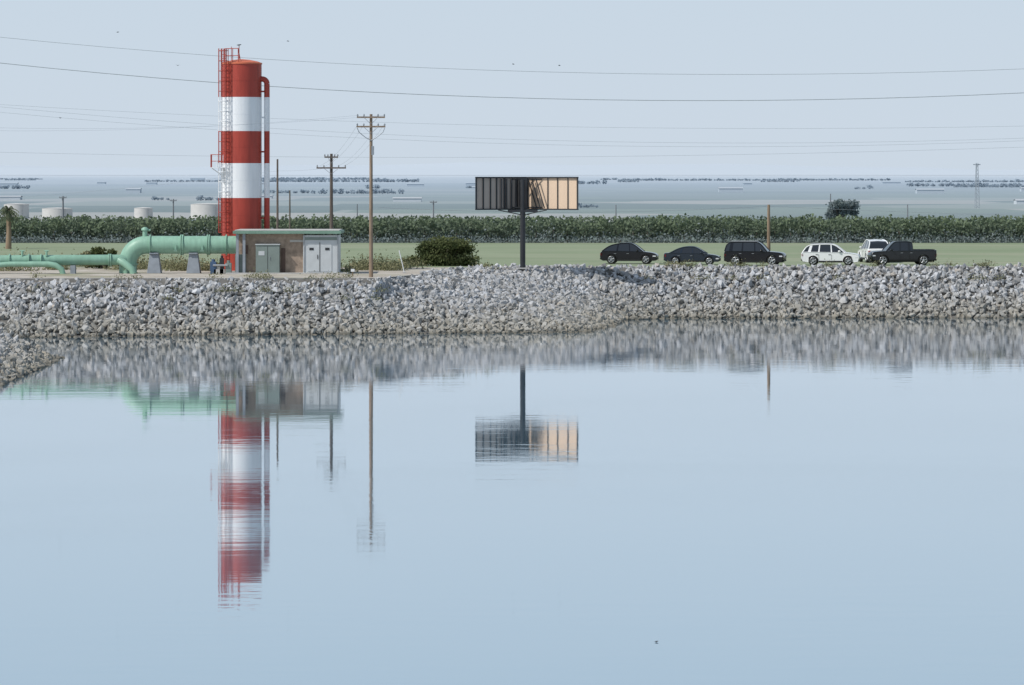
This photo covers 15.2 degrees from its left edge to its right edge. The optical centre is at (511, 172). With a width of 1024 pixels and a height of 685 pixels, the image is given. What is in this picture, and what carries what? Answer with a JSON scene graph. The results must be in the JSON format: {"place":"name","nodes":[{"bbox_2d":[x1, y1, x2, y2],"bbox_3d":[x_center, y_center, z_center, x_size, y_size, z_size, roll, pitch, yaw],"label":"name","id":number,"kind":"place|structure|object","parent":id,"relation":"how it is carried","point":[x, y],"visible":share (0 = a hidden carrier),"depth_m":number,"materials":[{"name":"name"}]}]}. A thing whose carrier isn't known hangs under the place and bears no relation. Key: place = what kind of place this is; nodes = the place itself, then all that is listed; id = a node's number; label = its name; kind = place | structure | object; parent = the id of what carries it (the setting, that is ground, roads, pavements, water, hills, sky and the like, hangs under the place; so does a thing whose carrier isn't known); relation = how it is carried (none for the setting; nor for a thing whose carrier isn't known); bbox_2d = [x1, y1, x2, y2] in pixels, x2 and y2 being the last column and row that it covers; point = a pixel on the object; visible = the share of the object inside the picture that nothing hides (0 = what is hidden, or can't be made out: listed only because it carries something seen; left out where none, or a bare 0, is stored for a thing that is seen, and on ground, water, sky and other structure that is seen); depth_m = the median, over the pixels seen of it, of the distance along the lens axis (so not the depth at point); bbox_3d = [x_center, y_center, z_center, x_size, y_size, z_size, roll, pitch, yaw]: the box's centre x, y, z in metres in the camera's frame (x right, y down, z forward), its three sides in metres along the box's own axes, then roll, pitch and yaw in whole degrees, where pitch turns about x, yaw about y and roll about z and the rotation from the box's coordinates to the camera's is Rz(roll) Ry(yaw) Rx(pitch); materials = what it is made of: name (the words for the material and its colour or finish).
{"place":"outdoors","nodes":[
{"label":"outdoors","id":0,"kind":"place"},
{"bbox_2d":[239,234,305,272],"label":"walls","id":1,"kind":"structure","parent":0,"point":[293,257],"depth_m":316.50,"materials":[{"name":"beige concrete"}]},
{"bbox_2d":[242,240,302,272],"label":"wall fixtures","id":2,"kind":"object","parent":1,"relation":"attached to","point":[282,259],"depth_m":316.44,"materials":[{"name":"grey metal"}]},
{"bbox_2d":[233,229,343,233],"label":"roof","id":3,"kind":"structure","parent":1,"relation":"on","point":[289,231],"depth_m":315.65,"materials":[{"name":"metal"}]},
{"bbox_2d":[2,37,1009,74],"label":"power line cables","id":4,"kind":"object","parent":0,"point":[526,71],"visible":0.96,"depth_m":429.99,"materials":[{"name":"black metal"}]},
{"bbox_2d":[0,104,1014,156],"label":"power line cables","id":5,"kind":"object","parent":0,"point":[550,140],"visible":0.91,"depth_m":438.00,"materials":[{"name":"black metal"}]},
{"bbox_2d":[2,63,1014,100],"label":"power line cables","id":6,"kind":"object","parent":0,"point":[529,98],"visible":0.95,"depth_m":431.98,"materials":[{"name":"black metal"}]},
{"bbox_2d":[0,318,1023,684],"bbox_3d":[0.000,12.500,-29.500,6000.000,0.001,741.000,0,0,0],"label":"water","id":7,"kind":"structure","parent":0,"point":[740,502],"depth_m":143.51,"materials":[{"name":"blue liquid"}]},
{"bbox_2d":[0,327,64,385],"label":"rock spit","id":8,"kind":"structure","parent":7,"relation":"in","point":[19,358],"depth_m":246.02,"materials":[{"name":"stone"}]},
{"bbox_2d":[0,175,1023,277],"bbox_3d":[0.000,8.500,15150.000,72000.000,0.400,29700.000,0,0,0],"label":"ground","id":9,"kind":"structure","parent":0,"point":[654,198],"depth_m":1311.59,"materials":[{"name":"soil"}]},
{"bbox_2d":[4,203,28,217],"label":"storage tank","id":10,"kind":"object","parent":9,"relation":"on","point":[22,209],"visible":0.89,"depth_m":737.95,"materials":[{"name":"metal"}]},
{"bbox_2d":[42,207,72,216],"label":"storage tank","id":11,"kind":"object","parent":9,"relation":"on","point":[53,212],"visible":0.9,"depth_m":757.49,"materials":[{"name":"metal"}]},
{"bbox_2d":[59,196,66,217],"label":"utility pole","id":12,"kind":"object","parent":9,"relation":"on","point":[62,197],"visible":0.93,"depth_m":649.87,"materials":[{"name":"brown wood"}]},
{"bbox_2d":[0,250,136,273],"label":"green pipe","id":13,"kind":"object","parent":9,"relation":"on","point":[45,260],"visible":0.91,"depth_m":316.70,"materials":[{"name":"metal"}]},
{"bbox_2d":[77,250,90,267],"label":"shrub","id":14,"kind":"object","parent":9,"relation":"on","point":[86,252],"visible":0.15,"depth_m":335.50,"materials":[{"name":"green plant"}]},
{"bbox_2d":[89,245,116,268],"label":"shrub","id":15,"kind":"object","parent":9,"relation":"on","point":[97,251],"visible":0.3,"depth_m":333.51,"materials":[{"name":"green plant"}]},
{"bbox_2d":[134,207,152,217],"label":"storage tank","id":16,"kind":"object","parent":9,"relation":"on","point":[144,212],"visible":0.91,"depth_m":743.47,"materials":[{"name":"metal"}]},
{"bbox_2d":[147,253,200,272],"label":"concrete pipe supports","id":17,"kind":"object","parent":9,"relation":"on","point":[154,265],"visible":1,"depth_m":317.42,"materials":[{"name":"grey concrete"}]},
{"bbox_2d":[119,227,235,272],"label":"green pipe","id":18,"kind":"object","parent":9,"relation":"on","point":[134,250],"visible":0.98,"depth_m":317.36,"materials":[{"name":"metal"}]},
{"bbox_2d":[191,203,220,217],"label":"storage tank","id":19,"kind":"object","parent":9,"relation":"on","point":[204,209],"visible":0.84,"depth_m":739.14,"materials":[{"name":"metal"}]},
{"bbox_2d":[210,256,231,273],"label":"pump motor assembly","id":20,"kind":"object","parent":9,"relation":"on","point":[215,267],"visible":0.97,"depth_m":316.05,"materials":[{"name":"blue paint"}]},
{"bbox_2d":[210,47,269,270],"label":"striped standpipe tower","id":21,"kind":"structure","parent":9,"relation":"on","point":[241,91],"depth_m":323.61,"materials":[{"name":"red metal"}]},
{"bbox_2d":[276,159,278,228],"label":"utility pole","id":22,"kind":"object","parent":9,"relation":"on","point":[277,209],"visible":0.6,"depth_m":344.94,"materials":[{"name":"brown wood"}]},
{"bbox_2d":[226,271,349,273],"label":"foundation slab","id":23,"kind":"structure","parent":9,"relation":"on","point":[233,272],"depth_m":315.00,"materials":[{"name":"concrete"}]},
{"bbox_2d":[235,234,245,272],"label":"porch columns","id":24,"kind":"structure","parent":23,"relation":"on","point":[240,263],"depth_m":315.89,"materials":[{"name":"metal"}]},
{"bbox_2d":[255,244,280,272],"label":"control cabinet","id":25,"kind":"object","parent":23,"relation":"on","point":[268,256],"visible":0.97,"depth_m":315.80,"materials":[{"name":"green metal"}]},
{"bbox_2d":[303,234,340,272],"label":"metal enclosure","id":26,"kind":"object","parent":23,"relation":"on","point":[334,256],"visible":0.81,"depth_m":316.10,"materials":[{"name":"grey metal"}]},
{"bbox_2d":[304,236,337,272],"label":"enclosure doors","id":27,"kind":"structure","parent":26,"relation":"attached to","point":[325,256],"depth_m":316.06,"materials":[{"name":"grey metal"}]},
{"bbox_2d":[289,190,290,228],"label":"utility pole","id":28,"kind":"object","parent":9,"relation":"on","point":[289,210],"visible":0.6,"depth_m":419.94,"materials":[{"name":"brown wood"}]},
{"bbox_2d":[316,154,345,228],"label":"utility pole","id":29,"kind":"object","parent":9,"relation":"on","point":[331,157],"visible":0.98,"depth_m":337.87,"materials":[{"name":"brown wood"}]},
{"bbox_2d":[356,114,384,276],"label":"utility pole","id":30,"kind":"object","parent":9,"relation":"on","point":[371,151],"visible":0.98,"depth_m":306.38,"materials":[{"name":"brown wood"}]},
{"bbox_2d":[1,115,1023,215],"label":"service cables","id":31,"kind":"object","parent":30,"relation":"attached to","point":[402,208],"visible":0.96,"depth_m":347.69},
{"bbox_2d":[151,195,597,207],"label":"distant trees","id":32,"kind":"object","parent":9,"relation":"on","point":[200,197],"visible":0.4,"depth_m":1214.71,"materials":[{"name":"green plant"}]},
{"bbox_2d":[401,235,481,265],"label":"shrub","id":33,"kind":"object","parent":9,"relation":"on","point":[444,251],"visible":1,"depth_m":359.05,"materials":[{"name":"green plant"}]},
{"bbox_2d":[0,246,1009,299],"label":"dry weeds","id":34,"kind":"object","parent":9,"relation":"on","point":[360,264],"visible":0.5,"depth_m":328.18,"materials":[{"name":"beige plant"}]},
{"bbox_2d":[0,213,1023,242],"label":"orchard trees","id":35,"kind":"object","parent":9,"relation":"on","point":[69,228],"visible":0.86,"depth_m":478.85,"materials":[{"name":"green plant"}]},
{"bbox_2d":[0,182,1023,193],"bbox_3d":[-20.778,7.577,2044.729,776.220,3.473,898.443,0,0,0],"label":"distant trees","id":36,"kind":"object","parent":9,"relation":"on","point":[376,190],"visible":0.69,"depth_m":2099.68,"materials":[{"name":"green plant"}]},
{"bbox_2d":[1,177,1023,183],"bbox_3d":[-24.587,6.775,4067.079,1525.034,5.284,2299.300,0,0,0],"label":"distant trees","id":37,"kind":"object","parent":9,"relation":"on","point":[303,179],"visible":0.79,"depth_m":3819.34,"materials":[{"name":"green plant"}]},
{"bbox_2d":[767,205,770,250],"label":"utility pole","id":38,"kind":"object","parent":9,"relation":"on","point":[768,226],"visible":0.6,"depth_m":370.87,"materials":[{"name":"brown wood"}]},
{"bbox_2d":[824,198,860,219],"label":"broadleaf tree","id":39,"kind":"object","parent":9,"relation":"on","point":[837,205],"visible":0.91,"depth_m":649.28,"materials":[{"name":"green plant"}]},
{"bbox_2d":[973,163,980,207],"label":"radio mast","id":40,"kind":"object","parent":9,"relation":"on","point":[976,177],"visible":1,"depth_m":949.59,"materials":[{"name":"metal"}]},
{"bbox_2d":[0,243,1023,266],"bbox_3d":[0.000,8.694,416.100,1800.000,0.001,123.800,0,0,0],"label":"crop field","id":41,"kind":"structure","parent":0,"point":[587,254],"depth_m":425.44,"materials":[{"name":"green plant"}]},
{"bbox_2d":[0,205,19,248],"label":"palm tree","id":42,"kind":"object","parent":41,"relation":"on","point":[9,213],"visible":1,"depth_m":439.73,"materials":[{"name":"plant"}]},
{"bbox_2d":[600,242,658,263],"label":"hatchback","id":43,"kind":"object","parent":41,"relation":"on","point":[615,253],"visible":1,"depth_m":367.06,"materials":[{"name":"black paint"}]},
{"bbox_2d":[664,246,720,264],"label":"parked sedan","id":44,"kind":"object","parent":41,"relation":"on","point":[691,253],"visible":0.84,"depth_m":363.09,"materials":[{"name":"paint"}]},
{"bbox_2d":[724,241,786,264],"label":"parked suv","id":45,"kind":"object","parent":41,"relation":"on","point":[753,251],"visible":0.94,"depth_m":360.62,"materials":[{"name":"black paint"}]},
{"bbox_2d":[801,243,860,264],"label":"parked suv","id":46,"kind":"object","parent":41,"relation":"on","point":[814,253],"visible":1,"depth_m":361.60,"materials":[{"name":"white paint"}]},
{"bbox_2d":[858,239,888,262],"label":"parked suv","id":47,"kind":"object","parent":41,"relation":"on","point":[871,245],"visible":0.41,"depth_m":372.01,"materials":[{"name":"white paint"}]},
{"bbox_2d":[867,241,936,264],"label":"parked pickup truck","id":48,"kind":"object","parent":41,"relation":"on","point":[898,251],"visible":0.97,"depth_m":362.01,"materials":[{"name":"grey paint"}]},
{"bbox_2d":[0,162,1023,174],"bbox_3d":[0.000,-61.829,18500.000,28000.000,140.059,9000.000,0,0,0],"label":"hills","id":49,"kind":"structure","parent":0,"point":[495,168],"depth_m":17273.56,"materials":[{"name":"blue"}]},
{"bbox_2d":[0,267,1023,336],"bbox_3d":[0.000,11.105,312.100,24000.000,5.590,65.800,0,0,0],"label":"embankment slope","id":50,"kind":"structure","parent":0,"point":[309,300],"depth_m":303.57,"materials":[{"name":"grey stone"}]},
{"bbox_2d":[0,262,1023,337],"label":"riprap rocks","id":51,"kind":"object","parent":50,"relation":"on","point":[566,298],"visible":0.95,"depth_m":311.02,"materials":[{"name":"grey stone"}]},
{"bbox_2d":[475,177,578,270],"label":"billboard","id":52,"kind":"object","parent":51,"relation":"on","point":[522,195],"visible":1,"depth_m":332.25,"materials":[{"name":"metal"}]},
{"bbox_2d":[0,176,1023,203],"bbox_3d":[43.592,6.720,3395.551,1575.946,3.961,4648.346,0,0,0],"label":"distant farm buildings","id":53,"kind":"structure","parent":0,"point":[720,189],"depth_m":1679.33,"materials":[{"name":"white"}]}
]}

